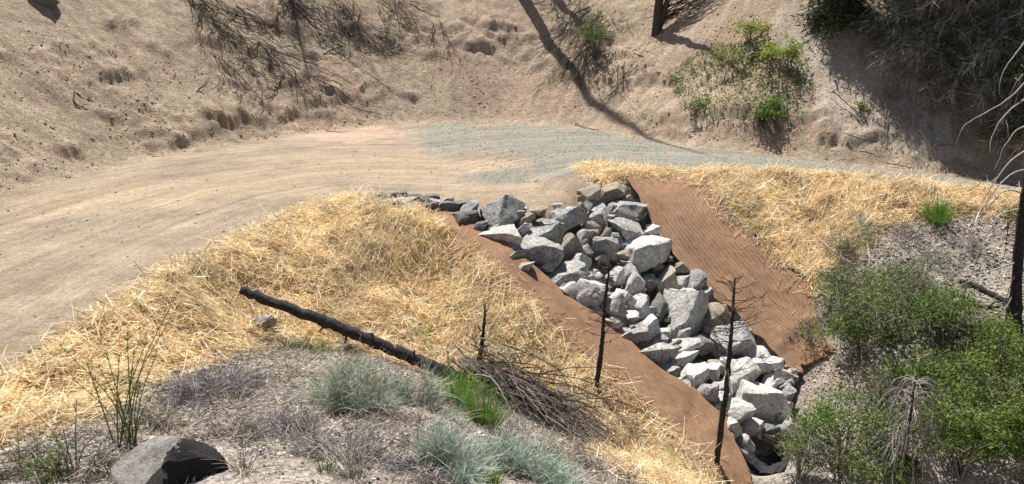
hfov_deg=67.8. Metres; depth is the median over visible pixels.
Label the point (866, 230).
sagebrush
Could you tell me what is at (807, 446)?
bush
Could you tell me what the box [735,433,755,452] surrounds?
boulder
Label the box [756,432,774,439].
stone
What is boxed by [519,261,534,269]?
stone
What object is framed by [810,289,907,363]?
bush
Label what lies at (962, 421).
bush
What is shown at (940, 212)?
grass tuft
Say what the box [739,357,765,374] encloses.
boulder
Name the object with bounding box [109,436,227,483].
boulder
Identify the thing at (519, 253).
boulder
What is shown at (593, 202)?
stone
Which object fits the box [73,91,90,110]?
dead branch
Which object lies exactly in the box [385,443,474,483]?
sagebrush
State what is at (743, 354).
stone
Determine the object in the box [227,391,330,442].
sagebrush
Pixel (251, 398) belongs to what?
dry litter
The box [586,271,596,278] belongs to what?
boulder
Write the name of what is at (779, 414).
stone
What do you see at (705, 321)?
stone
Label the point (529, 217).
boulder
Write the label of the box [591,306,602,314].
stone
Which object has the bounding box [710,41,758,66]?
shrub
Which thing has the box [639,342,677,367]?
boulder
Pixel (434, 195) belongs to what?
stone
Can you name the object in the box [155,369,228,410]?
sagebrush
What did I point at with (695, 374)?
boulder
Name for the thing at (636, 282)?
boulder
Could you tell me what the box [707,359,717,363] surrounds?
stone
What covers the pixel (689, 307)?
boulder
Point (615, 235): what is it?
stone
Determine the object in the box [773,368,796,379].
boulder
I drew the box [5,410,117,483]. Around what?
leafy plant
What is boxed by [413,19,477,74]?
root tangle
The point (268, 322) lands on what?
stone
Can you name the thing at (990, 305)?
dead branch
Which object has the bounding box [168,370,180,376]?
stone
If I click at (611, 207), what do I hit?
stone
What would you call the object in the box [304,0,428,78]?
root tangle
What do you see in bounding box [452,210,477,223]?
stone
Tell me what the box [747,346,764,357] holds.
stone
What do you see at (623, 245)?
stone
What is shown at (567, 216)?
boulder
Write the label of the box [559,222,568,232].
stone
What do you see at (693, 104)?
shrub
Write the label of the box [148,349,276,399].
sagebrush
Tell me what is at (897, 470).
bush
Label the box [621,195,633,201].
stone
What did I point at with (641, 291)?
stone
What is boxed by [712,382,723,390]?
boulder
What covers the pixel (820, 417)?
bush
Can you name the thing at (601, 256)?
stone
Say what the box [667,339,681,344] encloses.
stone
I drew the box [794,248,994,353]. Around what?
bush
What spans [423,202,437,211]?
stone
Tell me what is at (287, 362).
dry grass
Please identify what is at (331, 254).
straw mulch
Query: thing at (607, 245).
boulder
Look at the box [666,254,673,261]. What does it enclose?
stone
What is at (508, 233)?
boulder
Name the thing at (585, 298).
boulder
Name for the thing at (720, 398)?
boulder
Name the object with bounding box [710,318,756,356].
boulder
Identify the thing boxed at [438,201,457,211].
stone
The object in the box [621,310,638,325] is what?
boulder
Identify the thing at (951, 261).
slope litter
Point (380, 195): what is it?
stone
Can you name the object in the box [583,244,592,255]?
stone
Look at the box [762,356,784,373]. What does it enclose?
boulder
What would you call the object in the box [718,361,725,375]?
stone
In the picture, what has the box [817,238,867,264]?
dead branch
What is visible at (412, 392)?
sagebrush
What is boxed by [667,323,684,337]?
boulder
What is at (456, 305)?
grass tuft
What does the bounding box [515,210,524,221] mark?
stone
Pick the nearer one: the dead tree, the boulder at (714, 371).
the boulder at (714, 371)
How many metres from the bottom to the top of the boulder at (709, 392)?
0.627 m
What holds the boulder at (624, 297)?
on the stone at (632, 300)
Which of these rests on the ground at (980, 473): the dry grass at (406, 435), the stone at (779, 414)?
the dry grass at (406, 435)
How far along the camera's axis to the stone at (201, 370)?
10.15 m
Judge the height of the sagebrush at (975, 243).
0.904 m
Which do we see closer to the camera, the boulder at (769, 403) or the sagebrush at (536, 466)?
the sagebrush at (536, 466)
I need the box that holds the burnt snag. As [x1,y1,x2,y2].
[477,304,494,366]
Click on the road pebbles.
(241, 202)
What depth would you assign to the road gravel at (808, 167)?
23.51 m
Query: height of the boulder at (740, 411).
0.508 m
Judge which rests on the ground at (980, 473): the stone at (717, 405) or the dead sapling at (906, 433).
the dead sapling at (906, 433)
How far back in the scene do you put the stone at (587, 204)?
18.04 m
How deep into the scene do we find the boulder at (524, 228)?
16.52 m
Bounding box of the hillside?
[0,0,1023,193]
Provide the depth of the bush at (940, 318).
14.70 m
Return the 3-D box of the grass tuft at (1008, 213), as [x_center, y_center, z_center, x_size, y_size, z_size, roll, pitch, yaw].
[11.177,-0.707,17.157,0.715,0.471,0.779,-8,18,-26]
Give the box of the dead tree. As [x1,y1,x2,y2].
[634,0,671,43]
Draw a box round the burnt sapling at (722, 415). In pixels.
[689,272,774,464]
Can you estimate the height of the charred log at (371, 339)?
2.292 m
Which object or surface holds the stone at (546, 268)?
on the boulder at (567, 271)
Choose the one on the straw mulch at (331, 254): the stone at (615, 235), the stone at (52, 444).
the stone at (52, 444)
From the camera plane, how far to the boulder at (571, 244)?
16.55 m
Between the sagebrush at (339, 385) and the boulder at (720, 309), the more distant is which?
the boulder at (720, 309)
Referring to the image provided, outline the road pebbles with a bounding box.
[0,127,567,316]
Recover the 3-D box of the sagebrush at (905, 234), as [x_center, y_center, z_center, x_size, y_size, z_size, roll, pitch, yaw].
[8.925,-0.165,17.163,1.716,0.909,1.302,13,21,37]
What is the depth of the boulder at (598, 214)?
17.88 m
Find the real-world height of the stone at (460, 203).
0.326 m
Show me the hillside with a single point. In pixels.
(143, 32)
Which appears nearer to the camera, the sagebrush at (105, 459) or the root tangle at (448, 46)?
the sagebrush at (105, 459)
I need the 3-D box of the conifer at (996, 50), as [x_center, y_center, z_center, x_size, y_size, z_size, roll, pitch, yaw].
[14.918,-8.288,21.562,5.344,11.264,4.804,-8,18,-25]
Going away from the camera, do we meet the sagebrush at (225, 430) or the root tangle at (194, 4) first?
the sagebrush at (225, 430)
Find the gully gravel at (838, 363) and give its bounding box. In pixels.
[802,354,891,439]
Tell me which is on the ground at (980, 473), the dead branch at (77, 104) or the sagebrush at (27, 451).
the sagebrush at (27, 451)
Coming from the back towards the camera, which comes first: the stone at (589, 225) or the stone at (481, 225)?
the stone at (589, 225)
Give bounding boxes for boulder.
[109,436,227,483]
[478,224,522,246]
[480,194,525,227]
[509,250,527,258]
[517,212,535,225]
[517,223,531,235]
[517,234,563,267]
[528,224,563,239]
[529,205,547,216]
[544,260,590,285]
[548,206,589,230]
[550,233,562,243]
[551,203,562,207]
[559,281,577,301]
[560,233,584,261]
[571,252,591,267]
[576,229,592,243]
[576,278,611,308]
[577,184,600,208]
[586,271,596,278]
[588,202,607,226]
[589,236,620,262]
[598,225,612,236]
[600,182,626,205]
[603,298,626,317]
[606,199,647,220]
[608,217,645,240]
[608,265,625,286]
[615,288,628,303]
[616,235,672,273]
[621,260,640,281]
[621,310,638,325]
[624,269,645,295]
[624,322,651,342]
[633,293,649,318]
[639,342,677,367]
[640,314,660,341]
[641,273,654,292]
[645,224,660,234]
[650,263,666,276]
[651,292,668,322]
[656,265,678,294]
[660,328,670,339]
[663,288,708,337]
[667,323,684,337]
[667,337,700,356]
[668,359,680,377]
[675,350,698,366]
[679,362,708,388]
[682,379,690,386]
[686,269,706,289]
[694,334,715,355]
[697,384,718,403]
[703,287,713,302]
[705,302,730,326]
[708,362,720,381]
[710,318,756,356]
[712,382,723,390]
[715,377,732,395]
[717,391,731,413]
[719,353,732,369]
[724,357,762,394]
[727,417,742,438]
[728,398,755,422]
[732,379,791,423]
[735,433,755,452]
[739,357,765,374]
[740,417,764,436]
[757,345,771,358]
[761,419,780,442]
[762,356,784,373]
[762,373,785,387]
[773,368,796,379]
[779,417,793,437]
[782,383,796,400]
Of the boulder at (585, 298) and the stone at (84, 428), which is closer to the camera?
the stone at (84, 428)
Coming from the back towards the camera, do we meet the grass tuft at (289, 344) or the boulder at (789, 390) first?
the boulder at (789, 390)
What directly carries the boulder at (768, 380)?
on the stone
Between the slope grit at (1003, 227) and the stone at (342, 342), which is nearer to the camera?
the stone at (342, 342)
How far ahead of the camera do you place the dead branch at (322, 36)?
31.19 m
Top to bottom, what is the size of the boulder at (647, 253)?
1.058 m
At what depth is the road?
18.80 m
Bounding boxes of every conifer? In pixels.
[789,0,899,43]
[840,0,1023,103]
[880,0,1023,123]
[938,0,1023,147]
[956,42,1023,335]
[973,0,1023,165]
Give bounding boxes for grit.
[0,338,632,483]
[842,213,1023,338]
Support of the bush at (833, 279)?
on the ground at (980, 473)
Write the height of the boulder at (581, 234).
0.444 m
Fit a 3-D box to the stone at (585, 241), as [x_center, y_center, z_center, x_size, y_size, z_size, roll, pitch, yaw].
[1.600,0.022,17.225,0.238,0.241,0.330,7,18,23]
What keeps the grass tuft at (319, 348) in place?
on the ground at (980, 473)
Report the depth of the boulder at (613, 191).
19.03 m
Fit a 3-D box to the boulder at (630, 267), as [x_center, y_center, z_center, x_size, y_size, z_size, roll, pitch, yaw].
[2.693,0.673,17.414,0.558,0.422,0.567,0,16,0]
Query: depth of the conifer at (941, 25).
22.82 m
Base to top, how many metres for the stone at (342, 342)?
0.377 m
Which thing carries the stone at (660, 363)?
on the boulder at (659, 352)
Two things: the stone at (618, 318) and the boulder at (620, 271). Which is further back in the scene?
the boulder at (620, 271)
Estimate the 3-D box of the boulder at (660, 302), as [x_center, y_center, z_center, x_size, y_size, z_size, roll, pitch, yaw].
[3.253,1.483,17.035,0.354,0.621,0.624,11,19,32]
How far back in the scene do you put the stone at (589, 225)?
17.57 m
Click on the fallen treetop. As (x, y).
(666, 11)
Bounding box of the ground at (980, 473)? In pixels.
[0,173,1023,483]
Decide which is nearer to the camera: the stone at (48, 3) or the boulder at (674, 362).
the boulder at (674, 362)
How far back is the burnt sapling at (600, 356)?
13.43 m
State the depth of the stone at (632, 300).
16.41 m
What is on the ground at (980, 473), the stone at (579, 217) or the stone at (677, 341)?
the stone at (579, 217)
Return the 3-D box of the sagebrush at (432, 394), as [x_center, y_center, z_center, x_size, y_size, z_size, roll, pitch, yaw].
[-1.187,1.746,9.436,1.819,0.960,1.538,0,16,0]
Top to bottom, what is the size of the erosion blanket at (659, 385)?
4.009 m
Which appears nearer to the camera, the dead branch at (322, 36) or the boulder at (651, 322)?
the boulder at (651, 322)
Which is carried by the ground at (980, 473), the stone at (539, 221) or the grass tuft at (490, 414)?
the grass tuft at (490, 414)
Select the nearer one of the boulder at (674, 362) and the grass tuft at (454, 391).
the grass tuft at (454, 391)
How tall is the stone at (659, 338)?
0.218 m
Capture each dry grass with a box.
[4,411,86,449]
[190,427,282,483]
[260,344,318,373]
[275,392,401,457]
[292,409,410,483]
[373,403,480,455]
[476,400,545,449]
[562,434,635,476]
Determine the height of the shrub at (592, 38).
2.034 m
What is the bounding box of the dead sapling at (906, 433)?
[848,375,956,483]
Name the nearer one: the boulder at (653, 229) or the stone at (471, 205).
the stone at (471, 205)
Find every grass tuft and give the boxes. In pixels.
[263,330,342,356]
[269,330,305,346]
[308,445,339,474]
[413,321,442,341]
[428,353,496,406]
[445,291,469,312]
[452,371,526,428]
[482,464,509,483]
[909,194,968,226]
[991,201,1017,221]
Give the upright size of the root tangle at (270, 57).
3.322 m
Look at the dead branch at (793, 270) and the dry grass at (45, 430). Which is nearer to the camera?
the dry grass at (45, 430)
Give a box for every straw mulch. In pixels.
[0,183,741,483]
[564,150,1021,311]
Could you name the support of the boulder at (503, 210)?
on the ground at (980, 473)
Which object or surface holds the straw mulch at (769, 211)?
on the ground at (980, 473)
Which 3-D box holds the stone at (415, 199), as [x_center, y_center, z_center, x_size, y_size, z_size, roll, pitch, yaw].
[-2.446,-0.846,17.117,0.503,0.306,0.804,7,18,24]
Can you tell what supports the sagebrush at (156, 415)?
on the ground at (980, 473)
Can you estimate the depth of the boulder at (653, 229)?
18.46 m
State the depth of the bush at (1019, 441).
12.49 m
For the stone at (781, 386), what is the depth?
15.99 m
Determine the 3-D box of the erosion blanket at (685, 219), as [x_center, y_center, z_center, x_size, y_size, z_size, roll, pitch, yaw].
[5.022,0.488,18.135,2.203,3.282,6.253,-7,18,-23]
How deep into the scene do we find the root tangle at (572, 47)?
31.66 m
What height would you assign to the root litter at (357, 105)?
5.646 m
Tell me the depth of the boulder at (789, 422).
15.28 m
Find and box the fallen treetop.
[661,0,728,29]
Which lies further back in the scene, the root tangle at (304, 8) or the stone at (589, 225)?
the root tangle at (304, 8)
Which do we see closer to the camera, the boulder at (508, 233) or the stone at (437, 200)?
the boulder at (508, 233)
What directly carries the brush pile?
on the ground at (980, 473)
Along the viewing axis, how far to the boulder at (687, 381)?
14.81 m
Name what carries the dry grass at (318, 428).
on the ground at (980, 473)
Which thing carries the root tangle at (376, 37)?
on the hillside
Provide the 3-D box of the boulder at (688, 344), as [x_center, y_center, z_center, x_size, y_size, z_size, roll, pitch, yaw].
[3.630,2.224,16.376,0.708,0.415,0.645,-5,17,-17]
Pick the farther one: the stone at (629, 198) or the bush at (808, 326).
the stone at (629, 198)
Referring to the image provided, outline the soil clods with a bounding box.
[0,2,1012,180]
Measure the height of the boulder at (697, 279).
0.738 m
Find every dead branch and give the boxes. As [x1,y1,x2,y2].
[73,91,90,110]
[300,10,355,65]
[311,34,398,94]
[785,263,812,279]
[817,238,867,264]
[833,91,860,115]
[974,299,1003,307]
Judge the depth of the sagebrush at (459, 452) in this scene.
6.77 m
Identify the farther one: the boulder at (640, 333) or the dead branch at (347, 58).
the dead branch at (347, 58)
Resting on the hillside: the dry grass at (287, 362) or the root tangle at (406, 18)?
the root tangle at (406, 18)
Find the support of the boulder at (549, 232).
on the boulder at (558, 239)
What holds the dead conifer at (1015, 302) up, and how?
on the ground at (980, 473)
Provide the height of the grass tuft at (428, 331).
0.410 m
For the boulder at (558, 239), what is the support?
on the boulder at (571, 244)
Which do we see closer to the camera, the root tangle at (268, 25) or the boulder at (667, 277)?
the boulder at (667, 277)
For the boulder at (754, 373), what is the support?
on the ground at (980, 473)
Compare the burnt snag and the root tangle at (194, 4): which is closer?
the burnt snag
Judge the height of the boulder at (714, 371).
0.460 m
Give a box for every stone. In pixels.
[0,443,27,457]
[34,0,59,7]
[41,441,56,447]
[67,424,86,433]
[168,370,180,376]
[192,367,210,373]
[249,314,276,328]
[335,339,351,351]
[373,192,391,199]
[389,190,407,197]
[389,197,419,203]
[407,194,428,203]
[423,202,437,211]
[425,193,439,198]
[428,198,443,203]
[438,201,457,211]
[443,197,454,201]
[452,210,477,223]
[455,198,471,208]
[460,200,480,210]
[473,220,488,229]
[508,243,517,250]
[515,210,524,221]
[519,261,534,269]
[536,218,545,225]
[538,261,555,272]
[542,219,559,225]
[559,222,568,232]
[568,201,586,211]
[568,215,581,230]
[579,238,589,246]
[583,200,592,212]
[583,221,600,234]
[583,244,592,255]
[586,199,600,211]
[587,229,597,236]
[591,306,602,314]
[595,253,606,262]
[595,272,605,280]
[600,317,613,323]
[606,202,617,214]
[607,291,623,299]
[608,232,621,242]
[608,315,622,322]
[611,322,623,328]
[615,249,628,261]
[619,242,627,248]
[620,327,632,336]
[621,187,630,198]
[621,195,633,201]
[626,294,636,309]
[632,289,645,294]
[639,210,647,221]
[640,344,651,349]
[643,277,661,289]
[650,306,656,313]
[652,334,668,344]
[655,361,666,366]
[661,363,679,375]
[663,316,670,321]
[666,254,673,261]
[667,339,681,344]
[671,326,690,338]
[673,262,689,275]
[676,275,689,288]
[702,318,709,326]
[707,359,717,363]
[711,346,725,356]
[714,403,726,409]
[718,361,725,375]
[732,352,747,358]
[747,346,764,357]
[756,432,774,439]
[775,412,782,418]
[776,381,790,389]
[786,368,798,379]
[786,378,794,386]
[787,399,792,407]
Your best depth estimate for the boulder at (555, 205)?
17.63 m
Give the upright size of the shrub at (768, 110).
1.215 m
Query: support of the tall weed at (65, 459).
on the ground at (980, 473)
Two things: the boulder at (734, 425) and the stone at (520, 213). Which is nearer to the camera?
the boulder at (734, 425)
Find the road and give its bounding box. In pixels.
[0,121,1021,384]
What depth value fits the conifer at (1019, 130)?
21.55 m
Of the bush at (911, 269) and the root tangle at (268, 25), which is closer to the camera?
the bush at (911, 269)
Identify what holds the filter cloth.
on the ground at (980, 473)
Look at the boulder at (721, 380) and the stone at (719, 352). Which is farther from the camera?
the stone at (719, 352)
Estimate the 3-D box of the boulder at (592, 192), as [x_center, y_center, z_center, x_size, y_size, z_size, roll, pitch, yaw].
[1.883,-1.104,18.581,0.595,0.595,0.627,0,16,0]
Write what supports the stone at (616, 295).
on the boulder at (624, 297)
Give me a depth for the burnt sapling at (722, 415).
12.82 m
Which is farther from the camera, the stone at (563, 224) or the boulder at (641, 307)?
the stone at (563, 224)
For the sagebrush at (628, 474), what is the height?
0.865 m
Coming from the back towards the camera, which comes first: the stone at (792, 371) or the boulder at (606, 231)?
the boulder at (606, 231)
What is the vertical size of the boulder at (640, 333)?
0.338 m
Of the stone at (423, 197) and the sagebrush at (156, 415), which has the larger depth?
the stone at (423, 197)
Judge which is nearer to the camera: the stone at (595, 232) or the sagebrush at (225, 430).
the sagebrush at (225, 430)
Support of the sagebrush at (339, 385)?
on the ground at (980, 473)
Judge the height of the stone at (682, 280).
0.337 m
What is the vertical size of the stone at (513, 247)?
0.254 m
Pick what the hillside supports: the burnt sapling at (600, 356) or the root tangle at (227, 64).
the root tangle at (227, 64)
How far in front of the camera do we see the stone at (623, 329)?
15.24 m
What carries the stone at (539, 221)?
on the stone at (546, 222)
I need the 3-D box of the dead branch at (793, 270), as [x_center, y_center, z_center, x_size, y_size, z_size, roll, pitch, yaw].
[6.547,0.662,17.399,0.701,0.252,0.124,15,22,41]
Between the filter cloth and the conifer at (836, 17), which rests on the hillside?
the conifer at (836, 17)
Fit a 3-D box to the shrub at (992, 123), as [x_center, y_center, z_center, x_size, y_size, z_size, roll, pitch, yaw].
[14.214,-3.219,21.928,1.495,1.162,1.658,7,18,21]
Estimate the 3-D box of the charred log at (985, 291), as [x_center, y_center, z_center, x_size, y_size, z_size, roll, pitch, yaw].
[9.847,1.027,15.845,0.314,0.391,1.001,-13,21,-38]
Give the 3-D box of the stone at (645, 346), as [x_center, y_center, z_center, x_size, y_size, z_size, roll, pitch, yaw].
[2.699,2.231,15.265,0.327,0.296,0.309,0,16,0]
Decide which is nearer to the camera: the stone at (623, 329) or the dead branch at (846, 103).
the stone at (623, 329)
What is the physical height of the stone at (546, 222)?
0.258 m
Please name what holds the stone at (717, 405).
on the erosion blanket at (659, 385)
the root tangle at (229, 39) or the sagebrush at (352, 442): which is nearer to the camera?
the sagebrush at (352, 442)
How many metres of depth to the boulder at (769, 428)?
15.24 m
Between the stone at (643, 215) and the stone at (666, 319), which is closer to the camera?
the stone at (666, 319)
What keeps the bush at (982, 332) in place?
on the ground at (980, 473)
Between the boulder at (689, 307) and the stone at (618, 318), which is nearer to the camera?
the stone at (618, 318)
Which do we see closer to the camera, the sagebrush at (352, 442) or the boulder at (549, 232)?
the sagebrush at (352, 442)
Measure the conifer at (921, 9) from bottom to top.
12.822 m
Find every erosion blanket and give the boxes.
[431,211,752,483]
[624,174,837,372]
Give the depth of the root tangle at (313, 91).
28.85 m
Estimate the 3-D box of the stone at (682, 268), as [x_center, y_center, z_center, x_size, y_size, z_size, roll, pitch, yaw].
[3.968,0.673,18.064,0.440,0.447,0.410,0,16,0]
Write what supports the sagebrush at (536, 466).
on the ground at (980, 473)
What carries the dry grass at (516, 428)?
on the ground at (980, 473)
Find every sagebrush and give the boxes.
[0,426,56,481]
[38,438,127,483]
[98,397,202,434]
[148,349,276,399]
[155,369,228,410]
[188,412,272,441]
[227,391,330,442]
[277,418,420,475]
[286,327,420,419]
[357,350,480,426]
[361,361,442,407]
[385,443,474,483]
[398,406,514,483]
[465,416,601,483]
[526,431,608,469]
[579,453,694,483]
[830,211,886,245]
[889,215,944,260]
[922,245,960,275]
[943,230,1011,268]
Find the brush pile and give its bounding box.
[446,334,678,457]
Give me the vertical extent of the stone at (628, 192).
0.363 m
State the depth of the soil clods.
24.63 m
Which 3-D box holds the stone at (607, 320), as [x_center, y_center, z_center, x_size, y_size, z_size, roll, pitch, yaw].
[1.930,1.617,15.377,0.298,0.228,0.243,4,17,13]
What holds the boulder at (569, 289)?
on the erosion blanket at (659, 385)
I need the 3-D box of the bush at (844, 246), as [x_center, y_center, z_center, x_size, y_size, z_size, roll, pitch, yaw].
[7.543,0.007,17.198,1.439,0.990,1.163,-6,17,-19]
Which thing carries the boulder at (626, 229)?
on the ground at (980, 473)
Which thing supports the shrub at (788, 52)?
on the hillside
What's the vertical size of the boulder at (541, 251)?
0.534 m
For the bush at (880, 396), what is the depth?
14.54 m
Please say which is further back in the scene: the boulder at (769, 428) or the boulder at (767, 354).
the boulder at (767, 354)
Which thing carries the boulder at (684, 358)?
on the ground at (980, 473)
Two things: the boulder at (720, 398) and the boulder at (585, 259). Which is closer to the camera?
the boulder at (720, 398)
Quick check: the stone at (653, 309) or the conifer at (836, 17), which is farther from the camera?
the conifer at (836, 17)
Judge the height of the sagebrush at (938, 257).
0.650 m
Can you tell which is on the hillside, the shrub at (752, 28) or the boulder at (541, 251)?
the shrub at (752, 28)
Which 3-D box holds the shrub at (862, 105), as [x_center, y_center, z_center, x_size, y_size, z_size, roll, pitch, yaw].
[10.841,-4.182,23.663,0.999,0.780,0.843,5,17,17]
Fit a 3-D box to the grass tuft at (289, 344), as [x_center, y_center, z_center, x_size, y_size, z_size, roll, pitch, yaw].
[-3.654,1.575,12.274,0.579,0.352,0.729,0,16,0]
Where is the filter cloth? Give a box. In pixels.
[739,438,791,474]
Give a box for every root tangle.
[182,1,340,60]
[183,0,280,57]
[188,7,322,70]
[203,25,355,111]
[207,47,279,128]
[254,0,373,56]
[258,59,391,115]
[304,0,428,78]
[318,11,437,58]
[369,0,451,42]
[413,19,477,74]
[506,0,637,97]
[543,30,612,99]
[576,50,655,113]
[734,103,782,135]
[849,59,1019,169]
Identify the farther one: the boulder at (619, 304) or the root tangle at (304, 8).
the root tangle at (304, 8)
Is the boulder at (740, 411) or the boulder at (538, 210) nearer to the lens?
the boulder at (740, 411)
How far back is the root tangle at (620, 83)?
29.07 m
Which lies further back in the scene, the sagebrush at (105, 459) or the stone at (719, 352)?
the stone at (719, 352)
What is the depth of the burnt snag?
13.37 m
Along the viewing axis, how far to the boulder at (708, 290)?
17.47 m
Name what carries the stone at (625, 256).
on the boulder at (647, 253)
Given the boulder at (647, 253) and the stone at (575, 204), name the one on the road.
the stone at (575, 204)
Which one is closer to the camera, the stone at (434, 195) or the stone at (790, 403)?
the stone at (790, 403)
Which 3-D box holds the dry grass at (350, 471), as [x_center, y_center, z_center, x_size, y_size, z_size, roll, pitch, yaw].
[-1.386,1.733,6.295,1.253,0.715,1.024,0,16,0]
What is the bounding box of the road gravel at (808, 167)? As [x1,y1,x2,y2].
[417,123,1008,185]
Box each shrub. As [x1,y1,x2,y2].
[569,9,624,57]
[666,38,814,123]
[679,89,713,116]
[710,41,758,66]
[723,15,773,42]
[747,91,796,123]
[753,30,807,70]
[844,97,877,113]
[976,111,1023,148]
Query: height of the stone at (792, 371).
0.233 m
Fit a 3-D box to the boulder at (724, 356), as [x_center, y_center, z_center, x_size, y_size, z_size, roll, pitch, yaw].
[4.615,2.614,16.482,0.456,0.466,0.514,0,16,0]
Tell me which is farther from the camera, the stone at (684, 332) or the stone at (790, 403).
the stone at (684, 332)
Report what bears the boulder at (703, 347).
on the ground at (980, 473)
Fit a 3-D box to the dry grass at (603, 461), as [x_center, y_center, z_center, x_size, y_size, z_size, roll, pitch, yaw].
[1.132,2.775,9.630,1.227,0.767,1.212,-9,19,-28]
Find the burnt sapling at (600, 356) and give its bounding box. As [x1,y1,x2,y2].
[582,253,628,391]
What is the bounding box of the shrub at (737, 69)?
[666,38,814,123]
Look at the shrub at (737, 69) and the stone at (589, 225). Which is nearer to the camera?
the stone at (589, 225)
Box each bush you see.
[771,409,855,483]
[779,304,834,344]
[779,378,924,483]
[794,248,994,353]
[803,246,886,306]
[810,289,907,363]
[818,224,867,261]
[843,349,912,410]
[843,429,941,483]
[863,246,972,306]
[867,333,980,408]
[881,366,1023,483]
[900,278,989,350]
[920,302,1023,413]
[938,308,1022,363]
[976,389,1023,483]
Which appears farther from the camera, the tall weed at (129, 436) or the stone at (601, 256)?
the stone at (601, 256)
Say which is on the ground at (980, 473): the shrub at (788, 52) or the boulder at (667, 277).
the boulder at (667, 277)
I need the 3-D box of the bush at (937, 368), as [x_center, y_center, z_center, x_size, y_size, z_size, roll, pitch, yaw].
[7.546,2.356,13.984,1.968,1.454,1.862,0,16,0]
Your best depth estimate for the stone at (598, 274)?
16.51 m
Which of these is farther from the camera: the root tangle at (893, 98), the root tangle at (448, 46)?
the root tangle at (448, 46)
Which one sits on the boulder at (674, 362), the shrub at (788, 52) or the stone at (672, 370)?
the stone at (672, 370)
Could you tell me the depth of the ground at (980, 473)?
14.55 m
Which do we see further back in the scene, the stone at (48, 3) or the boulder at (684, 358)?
the stone at (48, 3)
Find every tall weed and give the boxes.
[20,398,97,476]
[59,290,179,447]
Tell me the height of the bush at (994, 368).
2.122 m
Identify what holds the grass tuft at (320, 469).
on the ground at (980, 473)
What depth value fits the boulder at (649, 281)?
17.38 m
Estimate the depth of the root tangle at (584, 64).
30.70 m
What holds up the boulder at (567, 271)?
on the ground at (980, 473)
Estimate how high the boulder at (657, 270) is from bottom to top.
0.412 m
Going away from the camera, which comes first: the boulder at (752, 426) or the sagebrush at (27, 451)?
the sagebrush at (27, 451)
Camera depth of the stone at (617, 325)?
15.24 m
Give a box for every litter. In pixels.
[0,331,683,483]
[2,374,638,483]
[8,2,1019,172]
[830,206,1023,351]
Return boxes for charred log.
[239,286,497,397]
[959,278,1007,303]
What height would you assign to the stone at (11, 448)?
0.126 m
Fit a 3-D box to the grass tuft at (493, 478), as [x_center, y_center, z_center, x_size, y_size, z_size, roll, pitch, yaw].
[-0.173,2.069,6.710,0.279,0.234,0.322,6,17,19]
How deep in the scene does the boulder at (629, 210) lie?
18.55 m
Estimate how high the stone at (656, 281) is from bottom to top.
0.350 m
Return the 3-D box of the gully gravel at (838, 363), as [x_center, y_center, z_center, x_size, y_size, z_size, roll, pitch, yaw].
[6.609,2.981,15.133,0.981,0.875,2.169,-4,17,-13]
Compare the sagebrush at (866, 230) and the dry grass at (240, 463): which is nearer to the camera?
the dry grass at (240, 463)
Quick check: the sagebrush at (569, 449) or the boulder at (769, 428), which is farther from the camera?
the boulder at (769, 428)

